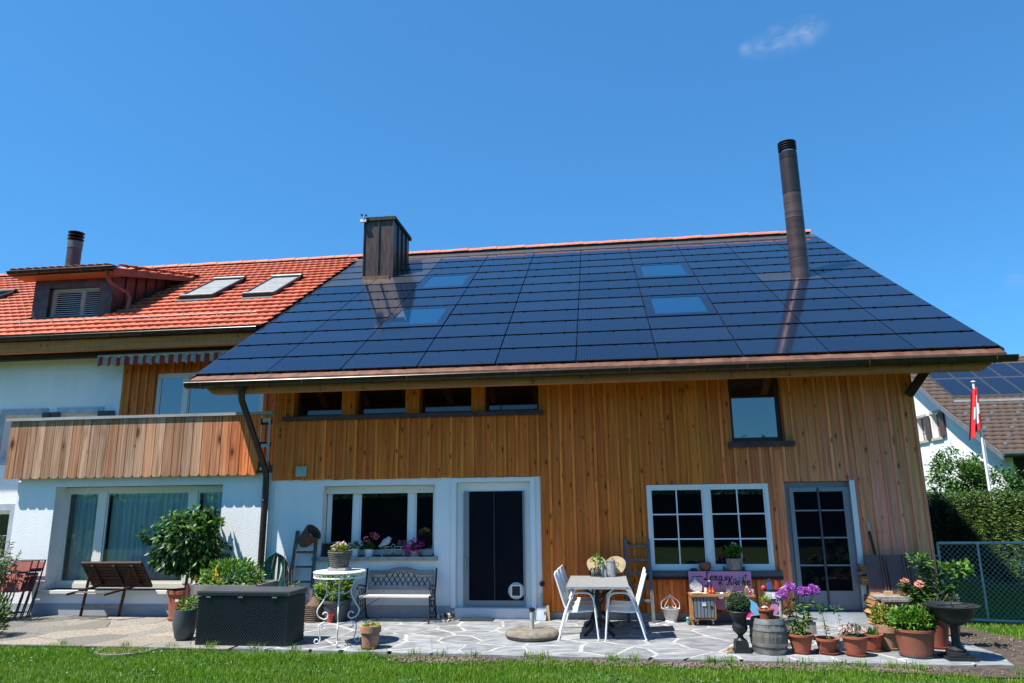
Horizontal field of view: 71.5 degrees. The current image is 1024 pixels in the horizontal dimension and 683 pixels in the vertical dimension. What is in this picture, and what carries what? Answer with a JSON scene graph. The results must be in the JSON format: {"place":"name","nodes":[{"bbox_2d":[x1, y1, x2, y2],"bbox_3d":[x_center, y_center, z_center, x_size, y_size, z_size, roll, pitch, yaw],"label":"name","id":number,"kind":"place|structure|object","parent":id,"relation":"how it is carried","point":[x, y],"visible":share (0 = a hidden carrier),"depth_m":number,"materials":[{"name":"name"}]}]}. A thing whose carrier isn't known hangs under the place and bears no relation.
{"place":"outdoors","nodes":[
{"label":"outdoors","id":0,"kind":"place"},
{"bbox_2d":[0,602,236,651],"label":"terrace","id":1,"kind":"structure","parent":0,"point":[102,631],"depth_m":11.30,"materials":[{"name":"beige stone"}]},
{"bbox_2d":[0,534,21,601],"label":"olive shrub","id":2,"kind":"object","parent":1,"relation":"on","point":[4,562],"visible":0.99,"depth_m":12.65,"materials":[{"name":"green plant"}]},
{"bbox_2d":[0,560,32,619],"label":"folded chair","id":3,"kind":"object","parent":1,"relation":"on","point":[14,583],"visible":0.77,"depth_m":12.94,"materials":[{"name":"red wood"}]},
{"bbox_2d":[0,560,39,618],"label":"folded chair","id":4,"kind":"object","parent":1,"relation":"on","point":[34,567],"visible":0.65,"depth_m":12.99,"materials":[{"name":"red wood"}]},
{"bbox_2d":[3,559,45,617],"bbox_3d":[-8.965,4.531,13.064,0.523,0.985,0.335,-2,-13,7],"label":"folded chair","id":5,"kind":"object","parent":1,"relation":"on","point":[42,562],"visible":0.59,"depth_m":13.08,"materials":[{"name":"red wood"}]},
{"bbox_2d":[66,561,152,616],"bbox_3d":[-7.266,4.455,12.760,1.340,0.986,0.649,-2,-13,7],"label":"bench","id":6,"kind":"object","parent":1,"relation":"on","point":[126,575],"visible":1,"depth_m":12.86,"materials":[{"name":"brown wood"}]},
{"bbox_2d":[135,495,232,620],"bbox_3d":[-5.879,3.828,12.694,1.728,2.135,1.203,3,-13,-17],"label":"lemon tree","id":7,"kind":"object","parent":1,"relation":"on","point":[190,561],"visible":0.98,"depth_m":12.57,"materials":[{"name":"green plant"}]},
{"bbox_2d":[172,595,197,640],"bbox_3d":[-4.884,4.133,10.676,0.390,0.639,0.354,-2,-13,7],"label":"grey planter","id":8,"kind":"object","parent":1,"relation":"on","point":[184,620],"visible":0.95,"depth_m":10.55,"materials":[{"name":"ceramic"}]},
{"bbox_2d":[261,552,289,586],"bbox_3d":[-4.206,4.223,12.688,0.554,0.916,0.142,-2,-13,7],"label":"garden chair","id":9,"kind":"object","parent":1,"relation":"on","point":[271,559],"visible":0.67,"depth_m":12.71,"materials":[{"name":"plastic"}]},
{"bbox_2d":[287,531,317,599],"bbox_3d":[-3.710,4.111,12.559,0.515,1.481,0.321,-2,-13,7],"label":"ladder","id":10,"kind":"object","parent":1,"relation":"on","point":[313,567],"visible":0.53,"depth_m":12.61,"materials":[{"name":"grey wood"}]},
{"bbox_2d":[298,524,320,547],"bbox_3d":[-3.589,3.430,12.535,0.414,0.401,0.338,-2,-13,7],"label":"hanging basket","id":11,"kind":"object","parent":10,"relation":"hanging from","point":[310,535],"visible":1,"depth_m":12.49,"materials":[{"name":"wicker"}]},
{"bbox_2d":[184,556,277,607],"bbox_3d":[-4.751,4.212,12.102,1.284,1.101,0.807,-2,-13,7],"label":"shrub","id":12,"kind":"object","parent":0,"point":[219,567],"visible":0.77,"depth_m":12.01,"materials":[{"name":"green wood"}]},
{"bbox_2d":[327,567,351,570],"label":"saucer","id":13,"kind":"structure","parent":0,"point":[339,569],"depth_m":10.28,"materials":[{"name":"white ceramic"}]},
{"bbox_2d":[328,541,351,567],"bbox_3d":[-2.523,3.116,10.434,0.357,0.372,0.356,-2,-13,7],"label":"basket planter","id":14,"kind":"object","parent":13,"relation":"on","point":[340,557],"visible":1,"depth_m":10.31,"materials":[{"name":"grey wicker"}]},
{"bbox_2d":[430,619,450,621],"bbox_3d":[-1.221,4.693,11.988,0.350,0.024,0.250,-2,-13,7],"label":"paving tile","id":15,"kind":"object","parent":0,"point":[446,620],"visible":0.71,"depth_m":11.87,"materials":[{"name":"grey stone"}]},
{"bbox_2d":[430,612,444,619],"bbox_3d":[-1.261,4.614,11.954,0.285,0.113,0.108,0,-13,-5],"label":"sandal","id":16,"kind":"object","parent":15,"relation":"on","point":[436,617],"visible":0.9,"depth_m":11.91},
{"bbox_2d":[440,611,454,618],"bbox_3d":[-1.100,4.630,12.034,0.285,0.113,0.108,4,-13,-20],"label":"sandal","id":17,"kind":"object","parent":15,"relation":"on","point":[451,615],"visible":0.91,"depth_m":12.01},
{"bbox_2d":[0,565,1023,682],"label":"lawn","id":18,"kind":"structure","parent":0,"point":[991,581],"depth_m":8.79,"materials":[{"name":"green plant"}]},
{"bbox_2d":[0,589,15,632],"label":"dwarf conifer","id":19,"kind":"object","parent":18,"relation":"on","point":[4,614],"visible":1,"depth_m":11.17,"materials":[{"name":"green plant"}]},
{"bbox_2d":[0,230,362,615],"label":"tiled house","id":20,"kind":"structure","parent":18,"relation":"on","point":[115,434],"depth_m":15.49,"materials":[{"name":"white paint"}]},
{"bbox_2d":[0,510,9,556],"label":"window","id":21,"kind":"structure","parent":20,"relation":"in","point":[4,514],"depth_m":16.14,"materials":[{"name":"black"}]},
{"bbox_2d":[5,416,41,458],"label":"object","id":22,"kind":"structure","parent":20,"relation":"in","point":[15,416],"depth_m":16.59,"materials":[{"name":"black"}]},
{"bbox_2d":[67,414,96,416],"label":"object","id":23,"kind":"structure","parent":20,"relation":"in","point":[85,414],"depth_m":16.45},
{"bbox_2d":[54,485,222,587],"bbox_3d":[-7.025,3.724,13.698,3.700,2.200,0.380,-2,-13,7],"label":"picture window","id":24,"kind":"structure","parent":20,"relation":"in","point":[98,523],"depth_m":13.75,"materials":[{"name":"glass"}]},
{"bbox_2d":[154,372,263,441],"bbox_3d":[-6.811,1.515,15.985,2.590,1.680,0.080,-2,-13,7],"label":"window","id":25,"kind":"structure","parent":20,"relation":"in","point":[172,397],"depth_m":16.08,"materials":[{"name":"blue glass"}]},
{"bbox_2d":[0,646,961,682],"bbox_3d":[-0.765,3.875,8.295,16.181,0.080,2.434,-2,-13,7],"label":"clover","id":26,"kind":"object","parent":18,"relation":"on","point":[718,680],"visible":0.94,"depth_m":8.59,"materials":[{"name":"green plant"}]},
{"bbox_2d":[183,139,1018,622],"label":"solar house","id":27,"kind":"structure","parent":18,"relation":"on","point":[491,427],"depth_m":12.57,"materials":[{"name":"brown wood"}]},
{"bbox_2d":[298,391,341,416],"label":"strip window","id":28,"kind":"structure","parent":27,"relation":"in","point":[310,403],"depth_m":13.61,"materials":[{"name":"black glass"}]},
{"bbox_2d":[323,542,339,556],"bbox_3d":[-3.266,3.756,12.845,0.250,0.236,0.170,-2,-13,7],"label":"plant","id":29,"kind":"object","parent":27,"relation":"on","point":[326,546],"visible":0.64,"depth_m":12.78,"materials":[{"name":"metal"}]},
{"bbox_2d":[347,541,363,556],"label":"flower pot","id":30,"kind":"object","parent":27,"relation":"on","point":[355,551],"visible":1,"depth_m":12.73,"materials":[{"name":"white ceramic"}]},
{"bbox_2d":[363,532,379,556],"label":"flower pot","id":31,"kind":"object","parent":27,"relation":"on","point":[369,552],"visible":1,"depth_m":12.71,"materials":[{"name":"white ceramic"}]},
{"bbox_2d":[326,485,434,554],"bbox_3d":[-2.384,3.256,12.966,2.080,1.225,0.140,-2,-13,7],"label":"window","id":32,"kind":"structure","parent":27,"relation":"in","point":[401,512],"depth_m":12.99,"materials":[{"name":"black glass"}]},
{"bbox_2d":[359,389,405,414],"bbox_3d":[-2.419,0.979,13.504,0.956,0.875,0.060,-2,-13,7],"label":"strip window","id":33,"kind":"structure","parent":27,"relation":"in","point":[371,402],"depth_m":13.46,"materials":[{"name":"black glass"}]},
{"bbox_2d":[380,544,404,555],"bbox_3d":[-2.119,3.719,12.675,0.460,0.222,0.100,-2,-13,7],"label":"balance scale","id":34,"kind":"object","parent":27,"relation":"on","point":[394,551],"visible":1,"depth_m":12.66,"materials":[{"name":"white metal"}]},
{"bbox_2d":[378,536,391,546],"bbox_3d":[-2.266,3.584,12.723,0.252,0.186,0.130,-2,-13,7],"label":"stone bird","id":35,"kind":"object","parent":34,"relation":"on","point":[386,541],"visible":1,"depth_m":12.68},
{"bbox_2d":[403,538,424,556],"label":"flower pot","id":36,"kind":"object","parent":27,"relation":"on","point":[414,550],"visible":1,"depth_m":12.58,"materials":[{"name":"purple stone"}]},
{"bbox_2d":[422,387,470,412],"bbox_3d":[-1.198,0.931,13.357,0.976,0.875,0.060,-2,-13,7],"label":"strip window","id":37,"kind":"structure","parent":27,"relation":"in","point":[435,400],"depth_m":13.32,"materials":[{"name":"black glass"}]},
{"bbox_2d":[457,482,531,606],"bbox_3d":[-0.312,3.561,12.543,1.320,2.114,0.170,-2,-13,7],"label":"sliding door","id":38,"kind":"structure","parent":27,"relation":"in","point":[494,532],"depth_m":12.51,"materials":[{"name":"glass"}]},
{"bbox_2d":[486,385,538,410],"bbox_3d":[0.017,0.884,13.210,0.986,0.875,0.060,-2,-13,7],"label":"strip window","id":39,"kind":"structure","parent":27,"relation":"in","point":[498,398],"depth_m":13.17,"materials":[{"name":"black glass"}]},
{"bbox_2d":[699,562,710,570],"bbox_3d":[3.215,3.746,11.841,0.200,0.145,0.198,-2,-13,7],"label":"clay bowl","id":40,"kind":"object","parent":27,"relation":"on","point":[704,566],"visible":1,"depth_m":11.77,"materials":[{"name":"brown ceramic"}]},
{"bbox_2d":[646,483,774,569],"bbox_3d":[3.337,3.138,12.047,2.030,1.410,0.080,-2,-13,7],"label":"window","id":41,"kind":"structure","parent":27,"relation":"in","point":[692,524],"depth_m":12.04,"materials":[{"name":"black"}]},
{"bbox_2d":[723,542,744,570],"bbox_3d":[3.675,3.567,11.816,0.358,0.471,0.256,-2,-13,7],"label":"basil tub","id":42,"kind":"object","parent":27,"relation":"on","point":[734,564],"visible":1,"depth_m":11.75,"materials":[{"name":"grey wood"}]},
{"bbox_2d":[727,378,781,441],"bbox_3d":[4.264,1.052,12.600,0.870,1.450,0.070,-2,-13,7],"label":"window","id":43,"kind":"structure","parent":27,"relation":"in","point":[753,402],"depth_m":12.55,"materials":[{"name":"blue glass"}]},
{"bbox_2d":[784,480,866,611],"bbox_3d":[5.179,3.374,11.804,1.125,2.090,0.190,-2,-13,7],"label":"glazed door","id":44,"kind":"structure","parent":27,"relation":"in","point":[824,520],"depth_m":11.79,"materials":[{"name":"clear glass"}]},
{"bbox_2d":[856,563,867,573],"bbox_3d":[5.650,3.671,11.497,0.120,0.145,0.220,-2,-13,7],"label":"firewood bundle","id":45,"kind":"object","parent":27,"relation":"on","point":[861,568],"visible":1,"depth_m":11.43,"materials":[{"name":"brown wood"}]},
{"bbox_2d":[857,575,867,584],"bbox_3d":[5.652,3.847,11.458,0.120,0.145,0.220,-2,-13,7],"label":"firewood bundle","id":46,"kind":"object","parent":27,"relation":"on","point":[862,579],"visible":1,"depth_m":11.38,"materials":[{"name":"brown wood"}]},
{"bbox_2d":[867,521,876,554],"bbox_3d":[5.882,3.704,11.464,0.143,1.561,0.055,-12,-17,42],"label":"cable pipe","id":47,"kind":"object","parent":27,"relation":"attached to","point":[870,536],"visible":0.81,"depth_m":11.59,"materials":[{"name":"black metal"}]},
{"bbox_2d":[910,356,1023,491],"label":"neighbour house","id":48,"kind":"structure","parent":18,"relation":"on","point":[942,400],"depth_m":27.46,"materials":[{"name":"white paint"}]},
{"bbox_2d":[916,414,931,443],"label":"window","id":49,"kind":"structure","parent":48,"relation":"in","point":[925,421],"depth_m":29.17,"materials":[{"name":"wood"}]},
{"bbox_2d":[929,410,946,440],"bbox_3d":[17.012,3.313,28.209,0.340,1.160,1.270,-2,-13,7],"label":"shutter","id":50,"kind":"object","parent":48,"relation":"in","point":[940,416],"depth_m":27.91,"materials":[{"name":"wood"}]},
{"bbox_2d":[925,443,1023,498],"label":"leafy shrub","id":51,"kind":"object","parent":18,"relation":"on","point":[968,470],"visible":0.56,"depth_m":21.98,"materials":[{"name":"green plant"}]},
{"bbox_2d":[927,488,1023,583],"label":"clipped hedge","id":52,"kind":"object","parent":18,"relation":"on","point":[980,516],"visible":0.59,"depth_m":17.84,"materials":[{"name":"green plant"}]},
{"bbox_2d":[935,541,1023,623],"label":"chain link gate","id":53,"kind":"structure","parent":18,"relation":"on","point":[988,619],"depth_m":11.45,"materials":[{"name":"metal"}]},
{"bbox_2d":[969,381,991,490],"bbox_3d":[13.537,3.732,20.526,0.461,5.254,0.177,-2,-13,7],"label":"flagpole","id":54,"kind":"object","parent":18,"relation":"on","point":[975,422],"visible":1,"depth_m":20.77,"materials":[{"name":"white paint"}]},
{"bbox_2d":[0,0,1023,355],"label":"sky","id":55,"kind":"structure","parent":0,"point":[159,132],"materials":[{"name":"blue"}]},
{"bbox_2d":[232,618,1013,667],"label":"patio","id":56,"kind":"structure","parent":0,"point":[681,641],"depth_m":10.05,"materials":[{"name":"stone"}]},
{"bbox_2d":[195,586,306,646],"bbox_3d":[-3.825,4.019,10.439,1.436,0.735,0.610,-3,-13,9],"label":"storage box","id":57,"kind":"object","parent":56,"relation":"on","point":[243,615],"visible":0.99,"depth_m":10.19,"materials":[{"name":"grey wicker"}]},
{"bbox_2d":[304,592,323,622],"bbox_3d":[-3.366,4.536,12.181,0.392,0.470,0.392,-2,-13,7],"label":"wicker demijohn","id":58,"kind":"object","parent":56,"relation":"on","point":[311,607],"visible":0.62,"depth_m":12.01,"materials":[{"name":"brown wicker"}]},
{"bbox_2d":[313,547,354,621],"bbox_3d":[-3.043,4.144,12.234,0.682,1.250,0.646,-11,-16,38],"label":"plant","id":59,"kind":"object","parent":56,"relation":"on","point":[328,606],"visible":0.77,"depth_m":12.10,"materials":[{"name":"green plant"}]},
{"bbox_2d":[313,568,365,646],"bbox_3d":[-2.506,3.825,10.265,0.752,0.999,0.752,-2,-13,7],"label":"iron table","id":60,"kind":"object","parent":56,"relation":"on","point":[352,572],"visible":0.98,"depth_m":10.19,"materials":[{"name":"white metal"}]},
{"bbox_2d":[360,620,380,649],"bbox_3d":[-1.969,4.055,9.856,0.307,0.366,0.292,-2,-13,7],"label":"terracotta pot","id":61,"kind":"object","parent":56,"relation":"on","point":[370,633],"visible":1,"depth_m":9.75,"materials":[{"name":"ceramic"}]},
{"bbox_2d":[355,567,436,623],"bbox_3d":[-1.958,4.318,12.140,1.274,0.857,0.588,-2,-13,7],"label":"garden bench","id":62,"kind":"object","parent":56,"relation":"on","point":[430,596],"visible":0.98,"depth_m":12.33,"materials":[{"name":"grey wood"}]},
{"bbox_2d":[458,618,494,620],"bbox_3d":[-0.598,4.695,12.015,0.580,0.018,0.260,-2,-13,7],"label":"doormat","id":63,"kind":"object","parent":56,"relation":"on","point":[476,619],"visible":1,"depth_m":11.97,"materials":[{"name":"rubber"}]},
{"bbox_2d":[505,607,558,641],"bbox_3d":[0.295,4.142,10.484,0.800,0.415,0.800,-2,-13,7],"label":"parasol base","id":64,"kind":"object","parent":56,"relation":"on","point":[531,632],"visible":1,"depth_m":10.25,"materials":[{"name":"concrete"}]},
{"bbox_2d":[535,593,546,620],"bbox_3d":[0.477,4.465,11.962,0.204,0.424,0.181,-2,-13,7],"label":"metal dustpan","id":65,"kind":"object","parent":56,"relation":"on","point":[539,613],"visible":1,"depth_m":11.94,"materials":[{"name":"metal"}]},
{"bbox_2d":[544,605,549,619],"bbox_3d":[0.589,4.546,11.918,0.090,0.240,0.045,-2,-13,7],"label":"hand brush","id":66,"kind":"object","parent":56,"relation":"on","point":[547,612],"visible":1,"depth_m":11.90,"materials":[{"name":"brown wood"}]},
{"bbox_2d":[554,571,599,640],"bbox_3d":[0.954,3.886,10.507,0.637,0.916,0.578,-2,-13,5],"label":"garden chair","id":67,"kind":"object","parent":56,"relation":"on","point":[575,609],"visible":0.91,"depth_m":10.32,"materials":[{"name":"white paint"}]},
{"bbox_2d":[556,568,599,634],"bbox_3d":[1.026,3.990,10.981,0.637,0.916,0.578,-2,-13,7],"label":"garden chair","id":68,"kind":"object","parent":56,"relation":"on","point":[566,596],"visible":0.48,"depth_m":10.93,"materials":[{"name":"white paint"}]},
{"bbox_2d":[559,565,599,628],"bbox_3d":[1.108,4.097,11.463,0.637,0.916,0.578,-3,-13,9],"label":"garden chair","id":69,"kind":"object","parent":56,"relation":"on","point":[565,580],"visible":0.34,"depth_m":11.51,"materials":[{"name":"white paint"}]},
{"bbox_2d":[566,576,628,636],"bbox_3d":[1.324,4.046,10.856,0.906,0.744,1.523,-2,-13,7],"label":"dining table","id":70,"kind":"object","parent":56,"relation":"on","point":[596,584],"visible":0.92,"depth_m":10.54,"materials":[{"name":"white metal"}]},
{"bbox_2d":[587,557,605,573],"bbox_3d":[1.389,3.678,11.702,0.320,0.280,0.102,-2,-13,7],"label":"wooden board","id":71,"kind":"object","parent":70,"relation":"on","point":[590,565],"visible":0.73,"depth_m":11.69,"materials":[{"name":"brown wood"}]},
{"bbox_2d":[590,553,603,576],"bbox_3d":[1.379,3.625,11.567,0.225,0.380,0.202,-8,-15,31],"label":"potted plant","id":72,"kind":"object","parent":70,"relation":"on","point":[599,559],"visible":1,"depth_m":11.55,"materials":[{"name":"green plant"}]},
{"bbox_2d":[606,558,618,576],"bbox_3d":[1.610,3.664,11.550,0.191,0.293,0.175,7,-15,-32],"label":"milk can","id":73,"kind":"object","parent":70,"relation":"on","point":[611,566],"visible":1,"depth_m":11.48,"materials":[{"name":"metal"}]},
{"bbox_2d":[607,556,625,573],"bbox_3d":[1.710,3.666,11.663,0.320,0.280,0.102,-2,-13,7],"label":"wooden board","id":74,"kind":"object","parent":70,"relation":"on","point":[621,561],"visible":0.69,"depth_m":11.64,"materials":[{"name":"brown wood"}]},
{"bbox_2d":[604,570,647,641],"bbox_3d":[1.658,3.863,10.443,0.637,0.916,0.578,-2,-13,6],"label":"garden chair","id":75,"kind":"object","parent":56,"relation":"on","point":[627,609],"visible":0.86,"depth_m":10.26,"materials":[{"name":"white paint"}]},
{"bbox_2d":[607,567,646,633],"bbox_3d":[1.757,3.979,10.971,0.637,0.916,0.578,-2,-13,8],"label":"garden chair","id":76,"kind":"object","parent":56,"relation":"on","point":[620,603],"visible":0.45,"depth_m":10.88,"materials":[{"name":"white paint"}]},
{"bbox_2d":[624,539,655,622],"bbox_3d":[2.113,3.966,11.831,0.455,1.307,0.264,-2,-13,7],"label":"ladder","id":77,"kind":"object","parent":56,"relation":"on","point":[649,572],"visible":0.88,"depth_m":11.86,"materials":[{"name":"grey wood"}]},
{"bbox_2d":[661,594,679,622],"bbox_3d":[2.605,4.373,11.684,0.310,0.428,0.310,-2,-13,7],"label":"white planter","id":78,"kind":"object","parent":56,"relation":"on","point":[670,614],"visible":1,"depth_m":11.58,"materials":[{"name":"ceramic"}]},
{"bbox_2d":[687,571,755,624],"bbox_3d":[3.373,4.122,11.423,1.035,0.783,0.440,-2,-13,7],"label":"toy kitchen","id":79,"kind":"object","parent":56,"relation":"on","point":[704,606],"visible":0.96,"depth_m":11.60,"materials":[{"name":"brown wood"}]},
{"bbox_2d":[689,578,701,591],"bbox_3d":[3.010,3.990,11.651,0.200,0.262,0.055,-2,-13,7],"label":"oven glove","id":80,"kind":"object","parent":79,"relation":"hanging from","point":[695,585],"visible":0.88,"depth_m":11.62,"materials":[{"name":"white fabric"}]},
{"bbox_2d":[693,597,714,617],"bbox_3d":[3.036,4.209,11.249,0.310,0.310,0.034,-2,-13,7],"label":"cabinet door","id":81,"kind":"structure","parent":79,"relation":"in","point":[703,606],"depth_m":11.24,"materials":[{"name":"black metal"}]},
{"bbox_2d":[725,592,751,653],"bbox_3d":[2.995,3.690,9.370,0.343,0.748,0.349,-2,-13,7],"label":"garden urn","id":82,"kind":"object","parent":56,"relation":"on","point":[738,608],"visible":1,"depth_m":9.30,"materials":[{"name":"metal"}]},
{"bbox_2d":[750,600,778,615],"bbox_3d":[3.448,3.819,9.653,0.420,0.610,0.080,-2,-13,7],"label":"butterfly ornament","id":83,"kind":"object","parent":56,"relation":"on","point":[754,607],"visible":0.28,"depth_m":9.71,"materials":[{"name":"metal"}]},
{"bbox_2d":[749,615,787,654],"bbox_3d":[3.351,3.834,9.301,0.486,0.430,0.474,-2,-13,7],"label":"oak barrel","id":84,"kind":"object","parent":56,"relation":"on","point":[767,635],"visible":0.98,"depth_m":9.13,"materials":[{"name":"grey wood"}]},
{"bbox_2d":[757,594,774,618],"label":"barrel pot","id":85,"kind":"object","parent":84,"relation":"on","point":[765,613],"visible":0.98,"depth_m":9.30,"materials":[{"name":"ceramic"}]},
{"bbox_2d":[776,600,782,616],"bbox_3d":[3.641,3.810,9.649,0.079,0.620,0.047,-2,-13,7],"label":"metal post","id":86,"kind":"object","parent":56,"relation":"on","point":[780,607],"visible":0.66,"depth_m":9.67,"materials":[{"name":"metal"}]},
{"bbox_2d":[761,579,784,600],"bbox_3d":[3.602,3.416,9.781,0.344,0.288,0.118,-2,-13,7],"label":"tool pouch","id":87,"kind":"object","parent":86,"relation":"attached to","point":[769,591],"visible":0.84,"depth_m":9.77,"materials":[{"name":"fabric"}]},
{"bbox_2d":[774,581,819,654],"bbox_3d":[3.749,3.588,9.279,0.576,0.891,0.332,3,-13,-17],"label":"phlox pot","id":88,"kind":"object","parent":56,"relation":"on","point":[800,641],"visible":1,"depth_m":9.26,"materials":[{"name":"ceramic"}]},
{"bbox_2d":[814,602,839,655],"bbox_3d":[4.055,3.703,9.209,0.304,0.629,0.304,-2,-13,7],"label":"twig pot","id":89,"kind":"object","parent":56,"relation":"on","point":[827,644],"visible":1,"depth_m":9.10,"materials":[{"name":"ceramic"}]},
{"bbox_2d":[830,605,844,649],"bbox_3d":[4.330,3.780,9.436,0.148,0.571,0.159,-2,-13,7],"label":"grey pot","id":90,"kind":"object","parent":56,"relation":"on","point":[840,645],"visible":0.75,"depth_m":9.36,"materials":[{"name":"ceramic"}]},
{"bbox_2d":[838,621,868,657],"bbox_3d":[4.353,3.777,9.051,0.353,0.408,0.334,-2,-13,7],"label":"dianthus pot","id":91,"kind":"object","parent":56,"relation":"on","point":[855,644],"visible":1,"depth_m":8.97,"materials":[{"name":"ceramic"}]},
{"bbox_2d":[864,627,883,652],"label":"grass pot","id":92,"kind":"object","parent":56,"relation":"on","point":[874,642],"depth_m":9.19,"materials":[{"name":"ceramic"}]},
{"bbox_2d":[868,603,898,650],"bbox_3d":[4.948,3.760,9.409,0.434,0.583,0.392,-2,-13,7],"label":"lemon balm pot","id":93,"kind":"object","parent":56,"relation":"on","point":[889,641],"visible":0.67,"depth_m":9.32,"materials":[{"name":"ceramic"}]},
{"bbox_2d":[863,554,934,618],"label":"roof panels","id":94,"kind":"object","parent":56,"relation":"on","point":[877,576],"visible":0.39,"depth_m":11.36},
{"bbox_2d":[884,602,923,623],"bbox_3d":[5.733,4.006,10.368,0.635,0.500,0.469,-8,-14,29],"label":"tree stump","id":95,"kind":"object","parent":56,"relation":"on","point":[897,604],"visible":0.1,"depth_m":10.30,"materials":[{"name":"wood"}]},
{"bbox_2d":[870,594,911,601],"bbox_3d":[5.580,3.761,10.428,0.590,0.065,0.330,-2,-13,7],"label":"plank shelf","id":96,"kind":"object","parent":95,"relation":"on","point":[889,598],"visible":0.64,"depth_m":10.31,"materials":[{"name":"grey wood"}]},
{"bbox_2d":[886,603,938,658],"bbox_3d":[5.086,3.643,9.001,0.601,0.629,0.539,-2,-13,7],"label":"mint tub","id":97,"kind":"object","parent":56,"relation":"on","point":[914,639],"visible":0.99,"depth_m":8.87,"materials":[{"name":"orange ceramic"}]},
{"bbox_2d":[896,551,976,648],"bbox_3d":[5.714,3.454,9.559,1.047,1.226,0.436,-2,-13,7],"label":"rose pot","id":98,"kind":"object","parent":56,"relation":"on","point":[941,641],"visible":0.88,"depth_m":9.58,"materials":[{"name":"ceramic"}]},
{"bbox_2d":[922,601,980,661],"bbox_3d":[5.498,3.595,8.840,0.636,0.644,0.636,-2,-13,7],"label":"birdbath","id":99,"kind":"object","parent":56,"relation":"on","point":[953,616],"visible":1,"depth_m":8.74,"materials":[{"name":"stone"}]},
{"bbox_2d":[368,625,1023,677],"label":"soil bed","id":100,"kind":"object","parent":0,"point":[1006,655],"visible":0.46,"depth_m":9.18,"materials":[{"name":"grey gravel"}]},
{"bbox_2d":[55,638,1023,675],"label":"grass tufts","id":101,"kind":"object","parent":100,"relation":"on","point":[709,660],"visible":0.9,"depth_m":8.82,"materials":[{"name":"green plant"}]},
{"bbox_2d":[933,590,959,634],"bbox_3d":[6.374,3.938,10.385,0.368,0.624,0.374,-2,-13,7],"label":"boxwood pot","id":102,"kind":"object","parent":100,"relation":"on","point":[952,599],"visible":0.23,"depth_m":10.32,"materials":[{"name":"ceramic"}]},
{"bbox_2d":[750,615,816,639],"bbox_3d":[3.887,4.084,10.158,0.870,0.300,0.240,-2,-13,7],"label":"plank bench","id":103,"kind":"object","parent":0,"point":[812,627],"visible":0.32,"depth_m":10.05,"materials":[{"name":"grey wood"}]},
{"bbox_2d":[939,581,1023,640],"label":"grass","id":104,"kind":"structure","parent":0,"point":[1008,627],"depth_m":12.64,"materials":[{"name":"green plant"}]},
{"label":"firewood log","id":105,"kind":"object","parent":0,"visible":0},
{"bbox_2d":[863,598,878,604],"bbox_3d":[5.665,4.095,11.212,0.085,0.048,0.433,-6,-13,2],"label":"firewood log","id":106,"kind":"object","parent":105,"relation":"on","point":[871,601],"visible":0.93,"depth_m":11.16,"materials":[{"name":"brown wood"}]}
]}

